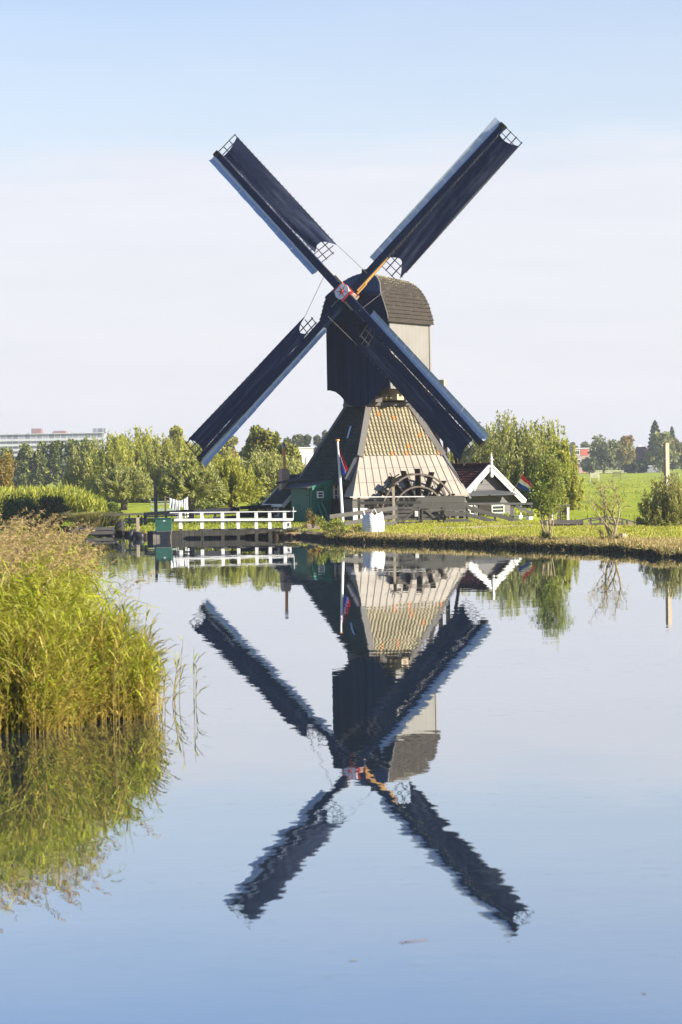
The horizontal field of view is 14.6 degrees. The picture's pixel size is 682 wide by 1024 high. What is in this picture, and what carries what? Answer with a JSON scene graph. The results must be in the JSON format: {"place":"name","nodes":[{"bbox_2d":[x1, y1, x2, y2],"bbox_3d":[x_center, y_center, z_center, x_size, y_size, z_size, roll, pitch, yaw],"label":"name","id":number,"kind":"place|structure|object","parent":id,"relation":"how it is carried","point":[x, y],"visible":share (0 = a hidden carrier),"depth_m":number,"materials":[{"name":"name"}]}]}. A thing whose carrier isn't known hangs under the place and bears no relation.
{"place":"outdoors","nodes":[
{"label":"outdoors","id":0,"kind":"place"},
{"bbox_2d":[35,514,306,532],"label":"lawn grass","id":1,"kind":"structure","parent":0,"point":[150,525],"depth_m":145.80,"materials":[{"name":"green plant"}]},
{"bbox_2d":[106,513,142,522],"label":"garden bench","id":2,"kind":"object","parent":1,"relation":"on","point":[138,514],"visible":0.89,"depth_m":147.85,"materials":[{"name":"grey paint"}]},
{"bbox_2d":[300,521,329,528],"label":"brick path","id":3,"kind":"structure","parent":0,"point":[310,526],"depth_m":138.70,"materials":[{"name":"ceramic"}]},
{"bbox_2d":[302,508,318,528],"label":"dry bush","id":4,"kind":"object","parent":3,"relation":"on","point":[311,521],"visible":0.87,"depth_m":136.82,"materials":[{"name":"brown plant"}]},
{"bbox_2d":[0,527,681,1023],"bbox_3d":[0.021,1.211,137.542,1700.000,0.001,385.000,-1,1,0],"label":"canal water","id":5,"kind":"structure","parent":0,"point":[374,757],"depth_m":28.58,"materials":[{"name":"blue liquid"}]},
{"bbox_2d":[0,508,168,733],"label":"reed bed","id":6,"kind":"object","parent":5,"relation":"on","point":[52,672],"visible":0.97,"depth_m":37.96,"materials":[{"name":"green plant"}]},
{"bbox_2d":[70,527,114,535],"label":"jetty","id":7,"kind":"object","parent":5,"relation":"in","point":[99,531],"visible":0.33,"depth_m":144.68,"materials":[{"name":"grey paint"}]},
{"bbox_2d":[113,521,125,535],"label":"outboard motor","id":8,"kind":"object","parent":5,"relation":"on","point":[118,525],"visible":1,"depth_m":143.46,"materials":[{"name":"black plastic"}]},
{"bbox_2d":[90,572,188,724],"bbox_3d":[-3.133,1.951,39.556,1.736,2.169,4.358,-1,1,0],"label":"reed fringe","id":9,"kind":"object","parent":5,"relation":"on","point":[117,674],"visible":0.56,"depth_m":38.44,"materials":[{"name":"green plant"}]},
{"bbox_2d":[153,518,171,539],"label":"pump cabinet","id":10,"kind":"object","parent":5,"relation":"in","point":[163,528],"visible":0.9,"depth_m":135.93,"materials":[{"name":"metal"}]},
{"bbox_2d":[170,634,192,701],"bbox_3d":[-2.470,2.444,41.275,0.422,1.100,0.414,-1,1,0],"label":"reed stalk","id":11,"kind":"object","parent":5,"relation":"on","point":[180,668],"visible":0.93,"depth_m":41.20,"materials":[{"name":"green plant"}]},
{"bbox_2d":[170,507,298,539],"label":"quay railing","id":12,"kind":"object","parent":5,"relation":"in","point":[256,519],"visible":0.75,"depth_m":134.95,"materials":[{"name":"white paint"}]},
{"bbox_2d":[0,467,681,557],"bbox_3d":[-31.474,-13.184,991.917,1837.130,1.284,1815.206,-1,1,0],"label":"ground","id":13,"kind":"structure","parent":0,"point":[136,507],"depth_m":185.28,"materials":[{"name":"green plant"}]},
{"bbox_2d":[0,452,16,489],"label":"autumn shrub","id":14,"kind":"object","parent":13,"relation":"on","point":[5,475],"visible":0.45,"depth_m":214.69,"materials":[{"name":"orange plant"}]},
{"bbox_2d":[0,446,18,487],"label":"tree","id":15,"kind":"object","parent":13,"relation":"on","point":[5,450],"visible":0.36,"depth_m":439.30,"materials":[{"name":"green plant"}]},
{"bbox_2d":[0,493,38,529],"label":"dark shrub","id":16,"kind":"object","parent":13,"relation":"on","point":[11,508],"visible":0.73,"depth_m":157.25,"materials":[{"name":"green plant"}]},
{"bbox_2d":[14,442,36,488],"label":"tree","id":17,"kind":"object","parent":13,"relation":"on","point":[23,473],"visible":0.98,"depth_m":439.15,"materials":[{"name":"green plant"}]},
{"bbox_2d":[32,441,51,487],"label":"tree","id":18,"kind":"object","parent":13,"relation":"on","point":[42,469],"visible":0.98,"depth_m":439.26,"materials":[{"name":"green plant"}]},
{"bbox_2d":[0,428,106,457],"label":"apartment block","id":19,"kind":"structure","parent":13,"relation":"on","point":[13,442],"depth_m":1398.27,"materials":[{"name":"concrete"}]},
{"bbox_2d":[35,495,71,529],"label":"dark shrub","id":20,"kind":"object","parent":13,"relation":"on","point":[49,506],"visible":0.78,"depth_m":156.61,"materials":[{"name":"green plant"}]},
{"bbox_2d":[0,482,108,526],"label":"shore reeds","id":21,"kind":"object","parent":13,"relation":"on","point":[76,499],"visible":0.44,"depth_m":163.73,"materials":[{"name":"green plant"}]},
{"bbox_2d":[45,440,64,485],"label":"tree","id":22,"kind":"object","parent":13,"relation":"on","point":[55,454],"visible":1,"depth_m":439.21,"materials":[{"name":"green plant"}]},
{"bbox_2d":[61,438,80,482],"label":"tree","id":23,"kind":"object","parent":13,"relation":"on","point":[68,446],"visible":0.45,"depth_m":439.15,"materials":[{"name":"green plant"}]},
{"bbox_2d":[61,434,114,499],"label":"willow","id":24,"kind":"object","parent":13,"relation":"on","point":[75,475],"visible":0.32,"depth_m":269.35,"materials":[{"name":"green plant"}]},
{"bbox_2d":[58,511,139,526],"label":"grass tussock","id":25,"kind":"object","parent":13,"relation":"on","point":[101,519],"depth_m":148.18,"materials":[{"name":"green plant"}]},
{"bbox_2d":[81,430,143,502],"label":"willow","id":26,"kind":"object","parent":13,"relation":"on","point":[118,456],"visible":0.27,"depth_m":261.13,"materials":[{"name":"green plant"}]},
{"bbox_2d":[107,501,123,513],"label":"dark shrub","id":27,"kind":"object","parent":13,"relation":"on","point":[112,506],"visible":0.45,"depth_m":174.75,"materials":[{"name":"green plant"}]},
{"bbox_2d":[91,462,153,509],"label":"pollard willow","id":28,"kind":"object","parent":13,"relation":"on","point":[124,484],"visible":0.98,"depth_m":199.13,"materials":[{"name":"green plant"}]},
{"bbox_2d":[125,515,154,526],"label":"rail fence","id":29,"kind":"object","parent":13,"relation":"on","point":[129,519],"visible":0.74,"depth_m":147.00,"materials":[{"name":"black paint"}]},
{"bbox_2d":[117,424,166,499],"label":"willow","id":30,"kind":"object","parent":13,"relation":"on","point":[140,449],"visible":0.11,"depth_m":274.44,"materials":[{"name":"green plant"}]},
{"bbox_2d":[153,483,157,522],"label":"garden post","id":31,"kind":"object","parent":13,"relation":"on","point":[155,501],"visible":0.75,"depth_m":150.95,"materials":[{"name":"black paint"}]},
{"bbox_2d":[135,432,181,502],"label":"willow","id":32,"kind":"object","parent":13,"relation":"on","point":[154,466],"visible":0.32,"depth_m":257.46,"materials":[{"name":"green plant"}]},
{"bbox_2d":[151,501,175,514],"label":"garden railing","id":33,"kind":"object","parent":13,"relation":"on","point":[169,509],"visible":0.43,"depth_m":157.99,"materials":[{"name":"green paint"}]},
{"bbox_2d":[164,425,189,451],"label":"tree","id":34,"kind":"object","parent":13,"relation":"on","point":[175,431],"visible":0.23,"depth_m":364.35,"materials":[{"name":"green plant"}]},
{"bbox_2d":[159,435,198,500],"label":"willow","id":35,"kind":"object","parent":13,"relation":"on","point":[185,450],"visible":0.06,"depth_m":264.65,"materials":[{"name":"green plant"}]},
{"bbox_2d":[153,455,228,509],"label":"pollard willow","id":36,"kind":"object","parent":13,"relation":"on","point":[193,479],"visible":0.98,"depth_m":174.24,"materials":[{"name":"green plant"}]},
{"bbox_2d":[173,443,222,501],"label":"willow","id":37,"kind":"object","parent":13,"relation":"on","point":[213,461],"visible":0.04,"depth_m":254.86,"materials":[{"name":"green plant"}]},
{"bbox_2d":[143,505,274,524],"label":"black board fence","id":38,"kind":"object","parent":13,"relation":"on","point":[232,510],"visible":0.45,"depth_m":148.16,"materials":[{"name":"paint"}]},
{"bbox_2d":[194,497,229,514],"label":"dark shrub","id":39,"kind":"object","parent":13,"relation":"on","point":[202,503],"visible":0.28,"depth_m":171.53,"materials":[{"name":"green plant"}]},
{"bbox_2d":[147,529,297,538],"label":"quay wall","id":40,"kind":"structure","parent":13,"relation":"on","point":[191,534],"depth_m":136.24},
{"bbox_2d":[211,436,242,467],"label":"tree","id":41,"kind":"object","parent":13,"relation":"on","point":[233,441],"visible":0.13,"depth_m":388.63,"materials":[{"name":"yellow plant"}]},
{"bbox_2d":[215,446,239,466],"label":"willow","id":42,"kind":"object","parent":13,"relation":"on","point":[227,453],"visible":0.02,"depth_m":261.81,"materials":[{"name":"green plant"}]},
{"bbox_2d":[198,455,266,510],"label":"pollard willow","id":43,"kind":"object","parent":13,"relation":"on","point":[232,474],"visible":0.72,"depth_m":177.36,"materials":[{"name":"green plant"}]},
{"bbox_2d":[248,493,270,510],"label":"dark shrub","id":44,"kind":"object","parent":13,"relation":"on","point":[261,501],"visible":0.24,"depth_m":165.85,"materials":[{"name":"green plant"}]},
{"bbox_2d":[242,424,281,464],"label":"old tree","id":45,"kind":"object","parent":13,"relation":"on","point":[261,439],"visible":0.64,"depth_m":239.09,"materials":[{"name":"green plant"}]},
{"bbox_2d":[240,447,304,501],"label":"pollard willow","id":46,"kind":"object","parent":13,"relation":"on","point":[266,470],"visible":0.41,"depth_m":181.00,"materials":[{"name":"green plant"}]},
{"bbox_2d":[262,443,299,517],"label":"outhouse","id":47,"kind":"structure","parent":13,"relation":"on","point":[279,498],"depth_m":150.41,"materials":[{"name":"wood"}]},
{"bbox_2d":[272,440,302,463],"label":"old tree","id":48,"kind":"object","parent":13,"relation":"on","point":[290,449],"visible":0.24,"depth_m":235.53,"materials":[{"name":"green plant"}]},
{"bbox_2d":[291,434,304,446],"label":"distant tree","id":49,"kind":"object","parent":13,"relation":"on","point":[298,440],"visible":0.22,"depth_m":639.17,"materials":[{"name":"green plant"}]},
{"bbox_2d":[297,447,313,466],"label":"house","id":50,"kind":"structure","parent":13,"relation":"on","point":[307,453],"depth_m":559.83,"materials":[{"name":"white paint"}]},
{"bbox_2d":[303,434,311,446],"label":"distant tree","id":51,"kind":"object","parent":13,"relation":"on","point":[308,439],"visible":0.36,"depth_m":639.44,"materials":[{"name":"green plant"}]},
{"bbox_2d":[285,479,332,521],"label":"garden shed","id":52,"kind":"structure","parent":13,"relation":"on","point":[306,495],"depth_m":145.95,"materials":[{"name":"wood"}]},
{"bbox_2d":[297,490,309,520],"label":"shed door","id":53,"kind":"structure","parent":52,"relation":"in","point":[303,496],"depth_m":146.36,"materials":[{"name":"green wood"}]},
{"bbox_2d":[313,435,320,453],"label":"distant tree","id":54,"kind":"object","parent":13,"relation":"on","point":[316,440],"visible":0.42,"depth_m":639.33,"materials":[{"name":"green plant"}]},
{"bbox_2d":[314,515,346,530],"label":"waterside bush","id":55,"kind":"object","parent":13,"relation":"on","point":[326,526],"visible":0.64,"depth_m":129.15,"materials":[{"name":"green plant"}]},
{"bbox_2d":[335,439,347,521],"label":"flagpole","id":56,"kind":"object","parent":13,"relation":"on","point":[343,467],"visible":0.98,"depth_m":135.93,"materials":[{"name":"white paint"}]},
{"bbox_2d":[324,525,362,538],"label":"waterside bush","id":57,"kind":"object","parent":13,"relation":"on","point":[333,533],"visible":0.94,"depth_m":127.15,"materials":[{"name":"green plant"}]},
{"bbox_2d":[14,440,681,479],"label":"woods","id":58,"kind":"object","parent":13,"relation":"on","point":[618,465],"visible":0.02,"depth_m":990.43,"materials":[{"name":"green plant"}]},
{"bbox_2d":[185,118,522,520],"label":"windmill","id":59,"kind":"object","parent":13,"relation":"on","point":[394,418],"visible":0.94,"depth_m":145.82,"materials":[{"name":"brown wood"}]},
{"bbox_2d":[413,496,464,510],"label":"wheel screen","id":60,"kind":"object","parent":59,"relation":"attached to","point":[434,501],"visible":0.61,"depth_m":140.41,"materials":[{"name":"grey wood"}]},
{"bbox_2d":[329,505,397,526],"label":"ranch fence","id":61,"kind":"object","parent":13,"relation":"on","point":[355,513],"visible":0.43,"depth_m":134.39,"materials":[{"name":"grey paint"}]},
{"bbox_2d":[362,509,384,532],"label":"bulk bag","id":62,"kind":"object","parent":13,"relation":"on","point":[372,521],"visible":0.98,"depth_m":126.62,"materials":[{"name":"plastic"}]},
{"bbox_2d":[350,496,423,521],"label":"railing","id":63,"kind":"object","parent":13,"relation":"on","point":[388,502],"visible":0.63,"depth_m":138.49,"materials":[{"name":"white paint"}]},
{"bbox_2d":[388,473,399,520],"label":"tall post","id":64,"kind":"object","parent":13,"relation":"on","point":[393,488],"visible":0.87,"depth_m":137.34,"materials":[{"name":"brown wood"}]},
{"bbox_2d":[398,507,419,523],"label":"field gate","id":65,"kind":"structure","parent":13,"relation":"on","point":[407,515],"depth_m":136.10,"materials":[{"name":"grey paint"}]},
{"bbox_2d":[421,507,443,522],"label":"field gate","id":66,"kind":"structure","parent":13,"relation":"on","point":[429,512],"depth_m":136.10,"materials":[{"name":"grey paint"}]},
{"bbox_2d":[448,436,477,462],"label":"willow","id":67,"kind":"object","parent":13,"relation":"on","point":[450,456],"depth_m":195.79,"materials":[{"name":"green plant"}]},
{"bbox_2d":[461,421,499,462],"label":"willow","id":68,"kind":"object","parent":13,"relation":"on","point":[475,454],"visible":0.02,"depth_m":189.57,"materials":[{"name":"green plant"}]},
{"bbox_2d":[445,505,521,522],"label":"ramped fence","id":69,"kind":"object","parent":13,"relation":"on","point":[467,508],"visible":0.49,"depth_m":135.80,"materials":[{"name":"grey paint"}]},
{"bbox_2d":[451,454,526,517],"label":"gabled barn","id":70,"kind":"structure","parent":13,"relation":"on","point":[486,483],"depth_m":150.42,"materials":[{"name":"white paint"}]},
{"bbox_2d":[478,505,489,516],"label":"barn door","id":71,"kind":"structure","parent":70,"relation":"in","point":[484,507],"depth_m":150.19,"materials":[{"name":"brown wood"}]},
{"bbox_2d":[491,505,503,512],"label":"window","id":72,"kind":"structure","parent":70,"relation":"in","point":[494,508],"depth_m":150.87,"materials":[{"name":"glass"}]},
{"bbox_2d":[511,472,532,493],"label":"flag","id":73,"kind":"object","parent":70,"relation":"attached to","point":[522,482],"depth_m":148.43,"materials":[{"name":"multicoloured fabric"}]},
{"bbox_2d":[465,503,532,518],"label":"garden screen","id":74,"kind":"object","parent":13,"relation":"on","point":[520,507],"visible":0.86,"depth_m":141.49,"materials":[{"name":"white paint"}]},
{"bbox_2d":[468,409,532,506],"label":"willow","id":75,"kind":"object","parent":13,"relation":"on","point":[488,445],"visible":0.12,"depth_m":185.42,"materials":[{"name":"green plant"}]},
{"bbox_2d":[320,530,681,557],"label":"dry grass fringe","id":76,"kind":"object","parent":13,"relation":"on","point":[663,544],"visible":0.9,"depth_m":111.21,"materials":[{"name":"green plant"}]},
{"bbox_2d":[494,416,559,508],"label":"willow","id":77,"kind":"object","parent":13,"relation":"on","point":[519,460],"visible":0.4,"depth_m":181.48,"materials":[{"name":"green plant"}]},
{"bbox_2d":[537,530,550,538],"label":"root sprouts","id":78,"kind":"object","parent":13,"relation":"on","point":[547,534],"visible":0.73,"depth_m":112.28,"materials":[{"name":"green plant"}]},
{"bbox_2d":[526,444,573,534],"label":"young tree","id":79,"kind":"object","parent":13,"relation":"on","point":[545,491],"visible":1,"depth_m":113.31,"materials":[{"name":"green plant"}]},
{"bbox_2d":[528,415,583,506],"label":"willow","id":80,"kind":"object","parent":13,"relation":"on","point":[544,435],"visible":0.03,"depth_m":185.76,"materials":[{"name":"green plant"}]},
{"bbox_2d":[537,436,584,512],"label":"willow","id":81,"kind":"object","parent":13,"relation":"on","point":[575,496],"visible":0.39,"depth_m":179.44,"materials":[{"name":"green plant"}]},
{"bbox_2d":[540,520,582,525],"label":"plank barrier","id":82,"kind":"object","parent":13,"relation":"on","point":[567,522],"visible":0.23,"depth_m":134.18,"materials":[{"name":"grey paint"}]},
{"bbox_2d":[552,505,570,519],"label":"trellis","id":83,"kind":"object","parent":13,"relation":"on","point":[562,511],"visible":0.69,"depth_m":141.86,"materials":[{"name":"grey paint"}]},
{"bbox_2d":[569,448,590,472],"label":"house","id":84,"kind":"structure","parent":13,"relation":"on","point":[582,453],"depth_m":789.75,"materials":[{"name":"brick"}]},
{"bbox_2d":[482,476,681,519],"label":"meadow tufts","id":85,"kind":"object","parent":13,"relation":"on","point":[586,507],"visible":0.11,"depth_m":202.19,"materials":[{"name":"green plant"}]},
{"bbox_2d":[580,457,598,473],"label":"distant tree","id":86,"kind":"object","parent":13,"relation":"on","point":[588,464],"visible":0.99,"depth_m":734.01,"materials":[{"name":"green plant"}]},
{"bbox_2d":[587,434,618,472],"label":"distant tree","id":87,"kind":"object","parent":13,"relation":"on","point":[603,452],"visible":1,"depth_m":737.66,"materials":[{"name":"green plant"}]},
{"bbox_2d":[584,472,626,535],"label":"bare tree","id":88,"kind":"object","parent":13,"relation":"on","point":[604,505],"visible":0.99,"depth_m":110.85,"materials":[{"name":"brown plant"}]},
{"bbox_2d":[580,517,636,525],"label":"arched footbridge","id":89,"kind":"object","parent":13,"relation":"on","point":[600,520],"visible":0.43,"depth_m":141.07,"materials":[{"name":"grey paint"}]},
{"bbox_2d":[597,529,621,539],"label":"grass tuft","id":90,"kind":"object","parent":13,"relation":"on","point":[610,536],"visible":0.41,"depth_m":108.61,"materials":[{"name":"brown plant"}]},
{"bbox_2d":[608,435,635,472],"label":"distant tree","id":91,"kind":"object","parent":13,"relation":"on","point":[625,453],"visible":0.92,"depth_m":757.74,"materials":[{"name":"yellow plant"}]},
{"bbox_2d":[623,463,638,472],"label":"distant tree","id":92,"kind":"object","parent":13,"relation":"on","point":[631,468],"visible":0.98,"depth_m":727.14,"materials":[{"name":"green plant"}]},
{"bbox_2d":[630,459,649,472],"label":"distant tree","id":93,"kind":"object","parent":13,"relation":"on","point":[643,466],"visible":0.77,"depth_m":733.04,"materials":[{"name":"green plant"}]},
{"bbox_2d":[635,447,646,464],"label":"house","id":94,"kind":"structure","parent":13,"relation":"on","point":[640,452],"depth_m":801.31,"materials":[{"name":"brick"}]},
{"bbox_2d":[647,420,660,466],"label":"distant tree","id":95,"kind":"object","parent":13,"relation":"on","point":[654,427],"visible":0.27,"depth_m":798.86,"materials":[{"name":"green plant"}]},
{"bbox_2d":[632,473,681,527],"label":"willow shrub","id":96,"kind":"object","parent":13,"relation":"on","point":[665,510],"visible":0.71,"depth_m":124.87,"materials":[{"name":"green plant"}]},
{"bbox_2d":[643,431,679,472],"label":"distant tree","id":97,"kind":"object","parent":13,"relation":"on","point":[659,439],"visible":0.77,"depth_m":718.79,"materials":[{"name":"green plant"}]},
{"bbox_2d":[663,443,669,495],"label":"timber pole","id":98,"kind":"object","parent":13,"relation":"in","point":[666,459],"visible":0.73,"depth_m":127.31,"materials":[{"name":"beige wood"}]},
{"bbox_2d":[669,426,678,470],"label":"distant tree","id":99,"kind":"object","parent":13,"relation":"on","point":[672,464],"visible":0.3,"depth_m":818.93,"materials":[{"name":"green plant"}]},
{"bbox_2d":[672,437,681,469],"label":"distant tree","id":100,"kind":"object","parent":13,"relation":"on","point":[678,445],"visible":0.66,"depth_m":728.34,"materials":[{"name":"green plant"}]},
{"bbox_2d":[0,0,681,451],"label":"sky","id":101,"kind":"structure","parent":0,"point":[138,286],"materials":[{"name":"blue"}]},
{"bbox_2d":[435,525,531,528],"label":"footpath","id":102,"kind":"structure","parent":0,"point":[483,526],"depth_m":129.00,"materials":[{"name":"grey"}]},
{"bbox_2d":[320,517,681,540],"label":"bank grass","id":103,"kind":"structure","parent":0,"point":[572,531],"depth_m":123.09,"materials":[{"name":"green plant"}]},
{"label":"washing line","id":104,"kind":"object","parent":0,"visible":0},
{"bbox_2d":[169,498,176,508],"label":"hanging sheet","id":105,"kind":"object","parent":104,"relation":"hanging from","point":[173,503],"visible":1,"depth_m":148.88,"materials":[{"name":"white fabric"}]},
{"bbox_2d":[183,497,188,517],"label":"hanging trousers","id":106,"kind":"object","parent":104,"relation":"hanging from","point":[185,501],"visible":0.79,"depth_m":148.96,"materials":[{"name":"white fabric"}]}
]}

